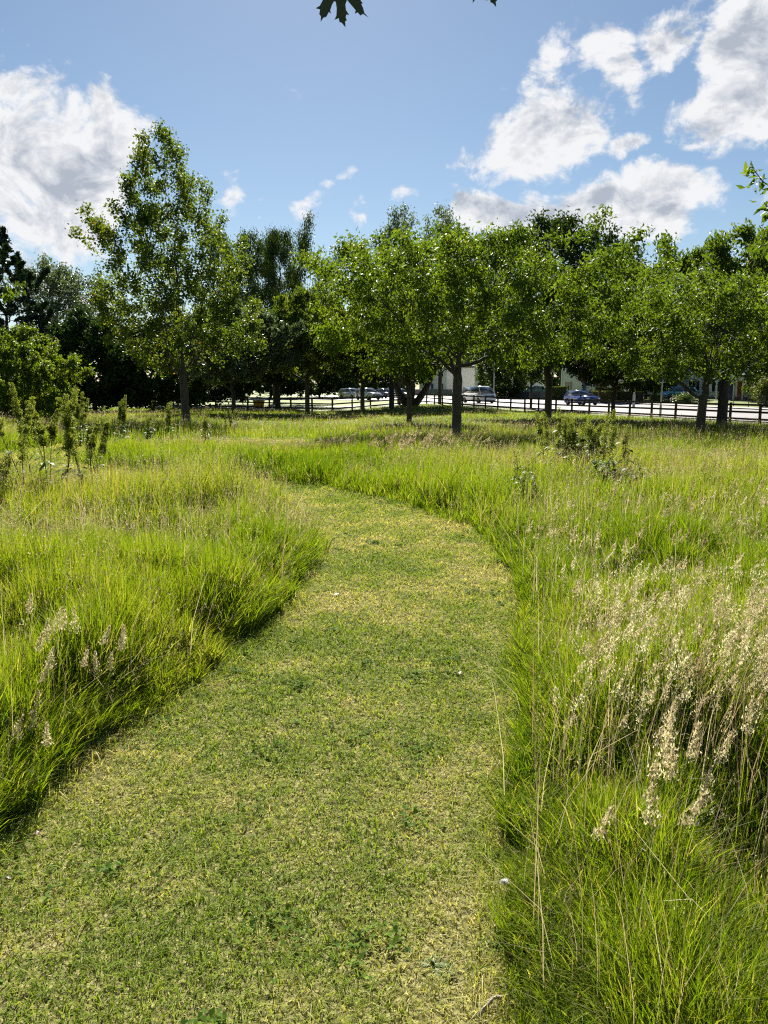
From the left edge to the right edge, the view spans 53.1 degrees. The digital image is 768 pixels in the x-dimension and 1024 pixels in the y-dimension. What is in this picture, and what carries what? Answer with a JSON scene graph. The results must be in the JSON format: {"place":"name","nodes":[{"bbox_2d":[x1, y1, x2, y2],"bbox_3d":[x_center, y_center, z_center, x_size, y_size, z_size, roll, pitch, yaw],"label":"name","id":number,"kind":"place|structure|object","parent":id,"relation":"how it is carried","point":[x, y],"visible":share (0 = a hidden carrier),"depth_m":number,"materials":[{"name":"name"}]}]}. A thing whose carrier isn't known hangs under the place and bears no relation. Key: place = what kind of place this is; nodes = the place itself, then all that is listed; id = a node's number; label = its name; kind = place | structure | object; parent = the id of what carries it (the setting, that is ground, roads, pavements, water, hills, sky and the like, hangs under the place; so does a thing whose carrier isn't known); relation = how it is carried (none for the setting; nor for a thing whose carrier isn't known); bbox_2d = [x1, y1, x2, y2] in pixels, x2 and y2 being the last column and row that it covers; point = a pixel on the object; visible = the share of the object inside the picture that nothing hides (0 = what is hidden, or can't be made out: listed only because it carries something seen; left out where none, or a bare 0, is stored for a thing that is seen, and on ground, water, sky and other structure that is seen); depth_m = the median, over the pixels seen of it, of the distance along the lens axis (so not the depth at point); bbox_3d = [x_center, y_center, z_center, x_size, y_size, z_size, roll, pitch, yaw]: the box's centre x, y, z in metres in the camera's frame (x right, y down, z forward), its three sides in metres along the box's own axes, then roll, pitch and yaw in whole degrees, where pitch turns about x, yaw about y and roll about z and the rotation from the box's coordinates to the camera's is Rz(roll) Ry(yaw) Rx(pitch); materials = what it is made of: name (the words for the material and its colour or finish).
{"place":"outdoors","nodes":[
{"label":"outdoors","id":0,"kind":"place"},
{"bbox_2d":[0,436,533,1023],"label":"path","id":1,"kind":"structure","parent":0,"point":[438,998],"depth_m":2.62,"materials":[{"name":"plant"}]},
{"bbox_2d":[0,489,518,1023],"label":"clover","id":2,"kind":"object","parent":1,"relation":"on","point":[252,925],"visible":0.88,"depth_m":2.75,"materials":[{"name":"green plant"}]},
{"bbox_2d":[418,953,452,977],"bbox_3d":[0.149,1.269,2.152,0.142,0.039,0.122,9,13,43],"label":"broad leaf weed","id":3,"kind":"object","parent":1,"relation":"on","point":[433,962],"visible":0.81,"depth_m":2.14,"materials":[{"name":"plant"}]},
{"bbox_2d":[476,972,521,1017],"bbox_3d":[0.304,1.268,2.025,0.039,0.030,0.203,9,13,42],"label":"dry stick","id":4,"kind":"object","parent":1,"relation":"on","point":[489,1002],"visible":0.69,"depth_m":1.99,"materials":[{"name":"wood"}]},
{"bbox_2d":[128,402,429,407],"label":"path","id":5,"kind":"structure","parent":0,"point":[310,406],"depth_m":79.16,"materials":[{"name":"asphalt"}]},
{"bbox_2d":[249,399,451,400],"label":"road","id":6,"kind":"structure","parent":0,"point":[355,399],"depth_m":105.50,"materials":[{"name":"asphalt"}]},
{"bbox_2d":[355,388,381,399],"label":"silver car","id":7,"kind":"object","parent":6,"relation":"on","point":[371,392],"visible":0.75,"depth_m":101.92,"materials":[{"name":"grey paint"}]},
{"bbox_2d":[0,387,767,1017],"bbox_3d":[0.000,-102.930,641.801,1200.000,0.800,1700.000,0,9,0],"label":"ground","id":8,"kind":"structure","parent":0,"point":[338,407],"depth_m":75.04,"materials":[{"name":"plant"}]},
{"bbox_2d":[0,453,13,484],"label":"dock plant","id":9,"kind":"object","parent":8,"relation":"on","point":[4,463],"visible":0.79,"depth_m":9.67,"materials":[{"name":"green plant"}]},
{"bbox_2d":[0,280,26,303],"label":"birch tree","id":10,"kind":"object","parent":8,"relation":"on","point":[5,297],"visible":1,"depth_m":15.28,"materials":[{"name":"green plant"}]},
{"bbox_2d":[8,714,24,742],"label":"seed head","id":11,"kind":"object","parent":8,"relation":"on","point":[18,724],"visible":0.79,"depth_m":3.09},
{"bbox_2d":[24,702,37,731],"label":"seed head","id":12,"kind":"object","parent":8,"relation":"on","point":[33,711],"visible":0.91,"depth_m":3.18},
{"bbox_2d":[34,631,44,687],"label":"seed head","id":13,"kind":"object","parent":8,"relation":"on","point":[40,637],"visible":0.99,"depth_m":3.42},
{"bbox_2d":[0,225,83,403],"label":"conifer tree","id":14,"kind":"object","parent":8,"relation":"on","point":[21,274],"visible":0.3,"depth_m":63.76,"materials":[{"name":"green plant"}]},
{"bbox_2d":[33,659,51,728],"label":"seed head","id":15,"kind":"object","parent":8,"relation":"on","point":[45,669],"visible":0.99,"depth_m":3.25},
{"bbox_2d":[0,382,86,491],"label":"dock plant","id":16,"kind":"object","parent":8,"relation":"on","point":[31,418],"visible":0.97,"depth_m":10.50,"materials":[{"name":"green plant"}]},
{"bbox_2d":[40,720,53,788],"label":"seed head","id":17,"kind":"object","parent":8,"relation":"on","point":[46,734],"visible":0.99,"depth_m":2.99},
{"bbox_2d":[0,322,94,421],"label":"cherry tree","id":18,"kind":"object","parent":8,"relation":"on","point":[46,380],"visible":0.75,"depth_m":35.40,"materials":[{"name":"green plant"}]},
{"bbox_2d":[43,617,53,712],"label":"seed head","id":19,"kind":"object","parent":8,"relation":"on","point":[48,629],"visible":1,"depth_m":3.40},
{"bbox_2d":[42,646,56,701],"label":"seed head","id":20,"kind":"object","parent":8,"relation":"on","point":[52,652],"visible":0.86,"depth_m":3.32},
{"bbox_2d":[0,252,105,336],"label":"birch tree","id":21,"kind":"object","parent":8,"relation":"on","point":[69,287],"visible":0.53,"depth_m":70.18,"materials":[{"name":"green plant"}]},
{"bbox_2d":[42,606,63,691],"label":"seed head","id":22,"kind":"object","parent":8,"relation":"on","point":[59,613],"visible":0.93,"depth_m":3.52},
{"bbox_2d":[58,608,67,704],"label":"seed head","id":23,"kind":"object","parent":8,"relation":"on","point":[64,617],"visible":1,"depth_m":3.44},
{"bbox_2d":[69,607,82,679],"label":"seed head","id":24,"kind":"object","parent":8,"relation":"on","point":[74,613],"visible":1,"depth_m":3.58},
{"bbox_2d":[71,386,89,444],"bbox_3d":[-8.191,-2.611,20.813,0.641,1.652,0.570,0,9,0],"label":"dock plant","id":25,"kind":"object","parent":8,"relation":"on","point":[78,413],"visible":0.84,"depth_m":20.73,"materials":[{"name":"green plant"}]},
{"bbox_2d":[57,399,115,483],"bbox_3d":[-4.225,-0.920,11.210,0.630,1.470,1.200,0,9,0],"label":"dock plant","id":26,"kind":"object","parent":8,"relation":"on","point":[91,442],"visible":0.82,"depth_m":11.18,"materials":[{"name":"green plant"}]},
{"bbox_2d":[35,303,159,412],"bbox_3d":[-23.783,-12.520,63.158,10.772,8.662,10.414,2,9,9],"label":"wood edge tree","id":27,"kind":"object","parent":8,"relation":"on","point":[81,326],"visible":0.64,"depth_m":60.88,"materials":[{"name":"green plant"}]},
{"bbox_2d":[115,628,125,670],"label":"seed head","id":28,"kind":"object","parent":8,"relation":"on","point":[121,638],"visible":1,"depth_m":3.80},
{"bbox_2d":[115,395,130,440],"bbox_3d":[-7.819,-2.758,22.900,0.607,1.467,0.452,-6,11,-33],"label":"dock plant","id":29,"kind":"object","parent":8,"relation":"on","point":[121,416],"visible":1,"depth_m":22.90,"materials":[{"name":"green plant"}]},
{"bbox_2d":[82,313,211,410],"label":"wood edge tree","id":30,"kind":"object","parent":8,"relation":"on","point":[153,398],"visible":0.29,"depth_m":64.77,"materials":[{"name":"green plant"}]},
{"bbox_2d":[142,411,155,437],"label":"dock plant","id":31,"kind":"object","parent":8,"relation":"on","point":[148,419],"visible":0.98,"depth_m":24.82,"materials":[{"name":"green plant"}]},
{"bbox_2d":[64,118,273,420],"bbox_3d":[-10.611,-12.230,39.318,8.571,15.269,9.780,8,12,40],"label":"maple tree","id":32,"kind":"object","parent":8,"relation":"on","point":[150,216],"visible":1,"depth_m":38.15,"materials":[{"name":"green plant"}]},
{"bbox_2d":[164,402,173,439],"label":"dock plant","id":33,"kind":"object","parent":8,"relation":"on","point":[167,417],"visible":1,"depth_m":23.82,"materials":[{"name":"green plant"}]},
{"bbox_2d":[198,410,213,440],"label":"dock plant","id":34,"kind":"object","parent":8,"relation":"on","point":[204,430],"visible":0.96,"depth_m":22.40,"materials":[{"name":"green plant"}]},
{"bbox_2d":[153,323,266,404],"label":"wood edge tree","id":35,"kind":"object","parent":8,"relation":"on","point":[222,391],"visible":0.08,"depth_m":81.98,"materials":[{"name":"green plant"}]},
{"bbox_2d":[221,408,239,430],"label":"dock plant","id":36,"kind":"object","parent":8,"relation":"on","point":[230,421],"visible":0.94,"depth_m":32.57,"materials":[{"name":"green plant"}]},
{"bbox_2d":[153,295,308,412],"bbox_3d":[-11.309,-11.551,56.781,10.829,8.573,10.586,-3,10,-16],"label":"whitebeam tree","id":37,"kind":"object","parent":8,"relation":"on","point":[280,337],"visible":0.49,"depth_m":54.01,"materials":[{"name":"green plant"}]},
{"bbox_2d":[201,209,343,401],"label":"birch tree","id":38,"kind":"object","parent":8,"relation":"on","point":[270,250],"visible":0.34,"depth_m":84.41,"materials":[{"name":"green plant"}]},
{"bbox_2d":[239,367,317,397],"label":"wood edge tree","id":39,"kind":"object","parent":8,"relation":"on","point":[289,389],"visible":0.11,"depth_m":113.91,"materials":[{"name":"green plant"}]},
{"bbox_2d":[260,361,305,406],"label":"roadside tree","id":40,"kind":"object","parent":8,"relation":"on","point":[277,380],"visible":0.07,"depth_m":74.59,"materials":[{"name":"green plant"}]},
{"bbox_2d":[247,282,363,413],"bbox_3d":[-6.683,-13.086,61.942,10.236,10.220,10.717,3,10,15],"label":"broadleaf tree","id":41,"kind":"object","parent":8,"relation":"on","point":[292,311],"visible":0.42,"depth_m":59.83,"materials":[{"name":"green plant"}]},
{"bbox_2d":[290,364,359,397],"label":"wood edge tree","id":42,"kind":"object","parent":8,"relation":"on","point":[328,384],"visible":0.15,"depth_m":123.23,"materials":[{"name":"green plant"}]},
{"bbox_2d":[338,388,356,397],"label":"silver car","id":43,"kind":"object","parent":8,"relation":"on","point":[346,392],"visible":0.59,"depth_m":112.23,"materials":[{"name":"paint"}]},
{"bbox_2d":[319,303,390,408],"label":"roadside tree","id":44,"kind":"object","parent":8,"relation":"on","point":[347,376],"visible":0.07,"depth_m":72.18,"materials":[{"name":"green plant"}]},
{"bbox_2d":[327,371,415,394],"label":"tree","id":45,"kind":"object","parent":8,"relation":"on","point":[384,384],"visible":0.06,"depth_m":163.06,"materials":[{"name":"green plant"}]},
{"bbox_2d":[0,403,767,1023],"bbox_3d":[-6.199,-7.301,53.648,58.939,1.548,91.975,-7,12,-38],"label":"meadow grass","id":46,"kind":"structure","parent":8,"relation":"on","point":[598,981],"depth_m":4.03,"materials":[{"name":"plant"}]},
{"bbox_2d":[0,405,767,1023],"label":"flowering grass","id":47,"kind":"structure","parent":8,"relation":"on","point":[464,433],"depth_m":7.53,"materials":[{"name":"plant"}]},
{"bbox_2d":[345,292,430,409],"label":"roadside tree","id":48,"kind":"object","parent":8,"relation":"on","point":[391,393],"visible":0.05,"depth_m":69.83,"materials":[{"name":"green plant"}]},
{"bbox_2d":[375,202,432,402],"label":"willow tree","id":49,"kind":"object","parent":8,"relation":"on","point":[396,225],"visible":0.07,"depth_m":81.59,"materials":[{"name":"green plant"}]},
{"bbox_2d":[341,279,470,405],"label":"dark oak tree","id":50,"kind":"object","parent":8,"relation":"on","point":[418,399],"visible":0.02,"depth_m":80.70,"materials":[{"name":"brown plant"}]},
{"bbox_2d":[316,0,496,25],"bbox_3d":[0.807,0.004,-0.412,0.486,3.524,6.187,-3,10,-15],"label":"oak tree","id":51,"kind":"object","parent":8,"relation":"on","point":[324,7],"visible":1,"depth_m":2.02,"materials":[{"name":"green plant"}]},
{"bbox_2d":[345,291,468,421],"bbox_3d":[1.184,-9.218,45.575,7.553,7.913,7.956,-8,12,-40],"label":"field maple tree","id":52,"kind":"object","parent":8,"relation":"on","point":[397,375],"visible":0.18,"depth_m":45.61,"materials":[{"name":"green plant"}]},
{"bbox_2d":[91,393,767,423],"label":"post and rail fence","id":53,"kind":"object","parent":8,"relation":"on","point":[675,409],"visible":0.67,"depth_m":65.68,"materials":[{"name":"wood"}]},
{"bbox_2d":[409,201,467,403],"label":"willow tree","id":54,"kind":"object","parent":8,"relation":"on","point":[443,215],"visible":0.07,"depth_m":84.12,"materials":[{"name":"green plant"}]},
{"bbox_2d":[419,359,474,393],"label":"white house","id":55,"kind":"structure","parent":8,"relation":"on","point":[468,376],"depth_m":152.62,"materials":[{"name":"paint"}]},
{"bbox_2d":[289,204,682,436],"bbox_3d":[3.753,-6.808,28.774,14.436,8.200,12.969,0,9,0],"label":"cherry tree","id":56,"kind":"object","parent":8,"relation":"on","point":[526,286],"visible":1,"depth_m":26.79,"materials":[{"name":"green plant"}]},
{"bbox_2d":[472,356,528,398],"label":"garden tree","id":57,"kind":"object","parent":8,"relation":"on","point":[502,381],"visible":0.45,"depth_m":114.65,"materials":[{"name":"green plant"}]},
{"bbox_2d":[473,361,543,385],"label":"white house","id":58,"kind":"structure","parent":8,"relation":"on","point":[535,384],"depth_m":136.49,"materials":[{"name":"paint"}]},
{"bbox_2d":[501,450,536,499],"bbox_3d":[1.703,-0.355,9.575,0.526,0.824,0.612,3,10,18],"label":"dock plant","id":59,"kind":"object","parent":8,"relation":"on","point":[523,468],"visible":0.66,"depth_m":9.57,"materials":[{"name":"green plant"}]},
{"bbox_2d":[494,328,557,409],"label":"young lime tree","id":60,"kind":"object","parent":8,"relation":"on","point":[535,376],"visible":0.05,"depth_m":71.31,"materials":[{"name":"green plant"}]},
{"bbox_2d":[552,386,567,398],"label":"dark hedge","id":61,"kind":"object","parent":8,"relation":"on","point":[558,392],"visible":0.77,"depth_m":105.57,"materials":[{"name":"green plant"}]},
{"bbox_2d":[534,406,590,466],"bbox_3d":[3.226,-1.157,13.743,1.192,1.472,1.698,4,10,23],"label":"dock plant","id":62,"kind":"object","parent":8,"relation":"on","point":[569,433],"visible":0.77,"depth_m":13.43,"materials":[{"name":"green plant"}]},
{"bbox_2d":[450,206,693,416],"bbox_3d":[10.785,-13.647,53.609,15.727,14.066,15.535,-5,11,-29],"label":"lime tree","id":63,"kind":"object","parent":8,"relation":"on","point":[567,222],"visible":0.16,"depth_m":49.90,"materials":[{"name":"green plant"}]},
{"bbox_2d":[544,339,612,386],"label":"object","id":64,"kind":"object","parent":8,"relation":"on","point":[556,380],"visible":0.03,"depth_m":151.05,"materials":[{"name":"white concrete"}]},
{"bbox_2d":[575,805,613,943],"bbox_3d":[0.576,1.031,2.116,0.100,0.482,0.050,-6,11,-31],"label":"seed head","id":65,"kind":"object","parent":8,"relation":"on","point":[611,808],"visible":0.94,"depth_m":2.09},
{"bbox_2d":[568,361,624,399],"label":"copper beech tree","id":66,"kind":"object","parent":8,"relation":"on","point":[600,387],"visible":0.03,"depth_m":94.70,"materials":[{"name":"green plant"}]},
{"bbox_2d":[548,446,650,487],"bbox_3d":[3.163,-0.519,11.561,1.531,1.005,1.884,-2,9,-10],"label":"dock plant","id":67,"kind":"object","parent":8,"relation":"on","point":[608,460],"visible":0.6,"depth_m":11.31,"materials":[{"name":"green plant"}]},
{"bbox_2d":[591,391,612,399],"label":"clipped hedge","id":68,"kind":"object","parent":8,"relation":"on","point":[606,395],"visible":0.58,"depth_m":95.99,"materials":[{"name":"green plant"}]},
{"bbox_2d":[561,358,644,392],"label":"white house","id":69,"kind":"structure","parent":8,"relation":"on","point":[572,383],"depth_m":116.20,"materials":[{"name":"paint"}]},
{"bbox_2d":[574,409,634,472],"bbox_3d":[3.681,-1.057,13.105,1.135,1.370,1.056,0,9,0],"label":"dock plant","id":70,"kind":"object","parent":8,"relation":"on","point":[595,443],"visible":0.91,"depth_m":12.99,"materials":[{"name":"green plant"}]},
{"bbox_2d":[542,295,686,419],"bbox_3d":[14.747,-9.722,48.126,9.569,8.085,9.690,0,9,3],"label":"young lime tree","id":71,"kind":"object","parent":8,"relation":"on","point":[607,378],"visible":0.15,"depth_m":48.80,"materials":[{"name":"green plant"}]},
{"bbox_2d":[616,391,644,400],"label":"clipped hedge","id":72,"kind":"object","parent":8,"relation":"on","point":[623,396],"visible":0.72,"depth_m":91.83,"materials":[{"name":"green plant"}]},
{"bbox_2d":[614,331,677,398],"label":"garden tree","id":73,"kind":"object","parent":8,"relation":"on","point":[651,385],"visible":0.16,"depth_m":96.32,"materials":[{"name":"green plant"}]},
{"bbox_2d":[634,774,663,1002],"bbox_3d":[0.604,0.953,1.783,0.053,0.745,0.049,9,13,44],"label":"seed head","id":74,"kind":"object","parent":8,"relation":"on","point":[653,799],"visible":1,"depth_m":1.74},
{"bbox_2d":[624,735,673,927],"bbox_3d":[0.693,0.918,2.024,0.062,0.737,0.103,-3,10,-18],"label":"seed head","id":75,"kind":"object","parent":8,"relation":"on","point":[662,755],"visible":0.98,"depth_m":1.96},
{"bbox_2d":[630,711,675,845],"bbox_3d":[0.810,0.910,2.356,0.140,0.644,0.053,0,9,0],"label":"seed head","id":76,"kind":"object","parent":8,"relation":"on","point":[674,713],"visible":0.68,"depth_m":2.32},
{"bbox_2d":[551,232,767,433],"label":"cherry tree","id":77,"kind":"object","parent":8,"relation":"on","point":[713,295],"visible":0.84,"depth_m":31.70,"materials":[{"name":"green plant"}]},
{"bbox_2d":[655,696,678,769],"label":"seed head","id":78,"kind":"object","parent":8,"relation":"on","point":[674,702],"visible":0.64,"depth_m":2.47},
{"bbox_2d":[656,743,678,913],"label":"seed head","id":79,"kind":"object","parent":8,"relation":"on","point":[672,758],"visible":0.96,"depth_m":1.96},
{"bbox_2d":[628,791,708,1018],"bbox_3d":[0.644,0.971,1.765,0.156,0.716,0.039,0,9,0],"label":"seed head","id":80,"kind":"object","parent":8,"relation":"on","point":[702,799],"visible":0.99,"depth_m":1.72},
{"bbox_2d":[658,709,679,875],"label":"seed head","id":81,"kind":"object","parent":8,"relation":"on","point":[668,733],"visible":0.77,"depth_m":2.07},
{"bbox_2d":[656,386,697,398],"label":"pale blue car","id":82,"kind":"object","parent":8,"relation":"on","point":[677,390],"visible":0.44,"depth_m":92.06,"materials":[{"name":"paint"}]},
{"bbox_2d":[647,341,717,396],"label":"white house","id":83,"kind":"structure","parent":8,"relation":"on","point":[699,381],"depth_m":97.61,"materials":[{"name":"paint"}]},
{"bbox_2d":[688,380,699,391],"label":"window","id":84,"kind":"structure","parent":83,"relation":"in","point":[697,387],"depth_m":97.33,"materials":[{"name":"black glass"}]},
{"bbox_2d":[670,392,695,401],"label":"garden shrub","id":85,"kind":"object","parent":8,"relation":"on","point":[683,397],"visible":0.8,"depth_m":84.49,"materials":[{"name":"green plant"}]},
{"bbox_2d":[670,721,702,908],"bbox_3d":[0.797,0.913,2.062,0.103,0.732,0.048,-3,10,-17],"label":"seed head","id":86,"kind":"object","parent":8,"relation":"on","point":[698,733],"visible":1,"depth_m":2.03},
{"bbox_2d":[606,217,767,424],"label":"sycamore tree","id":87,"kind":"object","parent":8,"relation":"on","point":[717,256],"visible":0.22,"depth_m":40.91,"materials":[{"name":"green plant"}]},
{"bbox_2d":[686,763,714,932],"bbox_3d":[0.815,0.966,1.991,0.060,0.652,0.087,3,10,18],"label":"seed head","id":88,"kind":"object","parent":8,"relation":"on","point":[711,777],"visible":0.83,"depth_m":1.97},
{"bbox_2d":[679,729,736,887],"bbox_3d":[0.921,0.930,2.209,0.141,0.652,0.047,-2,10,-14],"label":"seed head","id":89,"kind":"object","parent":8,"relation":"on","point":[727,743],"visible":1,"depth_m":2.17},
{"bbox_2d":[707,395,766,407],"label":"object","id":90,"kind":"object","parent":8,"relation":"on","point":[715,397],"visible":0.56,"depth_m":76.72,"materials":[{"name":"plant"}]},
{"bbox_2d":[708,341,766,400],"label":"white house","id":91,"kind":"structure","parent":8,"relation":"on","point":[735,389],"depth_m":90.17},
{"bbox_2d":[737,382,744,399],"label":"door","id":92,"kind":"structure","parent":91,"relation":"in","point":[739,392],"depth_m":89.64,"materials":[{"name":"wood"}]},
{"bbox_2d":[733,695,757,859],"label":"seed head","id":93,"kind":"object","parent":8,"relation":"on","point":[750,711],"visible":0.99,"depth_m":2.44},
{"bbox_2d":[736,161,767,266],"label":"cherry tree","id":94,"kind":"object","parent":8,"relation":"on","point":[747,170],"visible":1,"depth_m":11.43,"materials":[{"name":"green plant"}]},
{"bbox_2d":[741,361,767,397],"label":"garden tree","id":95,"kind":"object","parent":8,"relation":"on","point":[746,388],"visible":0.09,"depth_m":84.45,"materials":[{"name":"green plant"}]},
{"bbox_2d":[749,373,767,406],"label":"garden shrub","id":96,"kind":"object","parent":8,"relation":"on","point":[760,391],"visible":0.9,"depth_m":77.34,"materials":[{"name":"green plant"}]},
{"bbox_2d":[0,0,767,386],"label":"sky","id":97,"kind":"structure","parent":0,"point":[653,111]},
{"bbox_2d":[427,389,451,395],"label":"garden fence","id":98,"kind":"object","parent":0,"point":[444,391],"visible":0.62,"depth_m":141.27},
{"bbox_2d":[292,395,767,421],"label":"pavement","id":99,"kind":"structure","parent":0,"point":[570,411],"depth_m":63.94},
{"bbox_2d":[303,395,767,418],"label":"road","id":100,"kind":"structure","parent":0,"point":[737,415],"depth_m":76.76,"materials":[{"name":"asphalt"}]},
{"bbox_2d":[376,388,388,398],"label":"dark blue car","id":101,"kind":"object","parent":100,"relation":"on","point":[384,391],"visible":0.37,"depth_m":111.80,"materials":[{"name":"paint"}]},
{"bbox_2d":[462,386,495,402],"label":"white van","id":102,"kind":"object","parent":100,"relation":"on","point":[478,390],"visible":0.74,"depth_m":87.68,"materials":[{"name":"paint"}]},
{"bbox_2d":[564,390,599,404],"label":"blue car","id":103,"kind":"object","parent":100,"relation":"on","point":[581,394],"visible":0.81,"depth_m":82.39,"materials":[{"name":"paint"}]},
{"bbox_2d":[533,391,544,397],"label":"garden gate","id":104,"kind":"structure","parent":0,"point":[538,394],"depth_m":110.62,"materials":[{"name":"grey metal"}]},
{"bbox_2d":[328,427,767,801],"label":"seeding grass","id":105,"kind":"structure","parent":0,"point":[656,616],"depth_m":3.27,"materials":[{"name":"plant"}]},
{"bbox_2d":[415,395,767,408],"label":"pavement","id":106,"kind":"structure","parent":0,"point":[690,405],"depth_m":80.04,"materials":[{"name":"concrete"}]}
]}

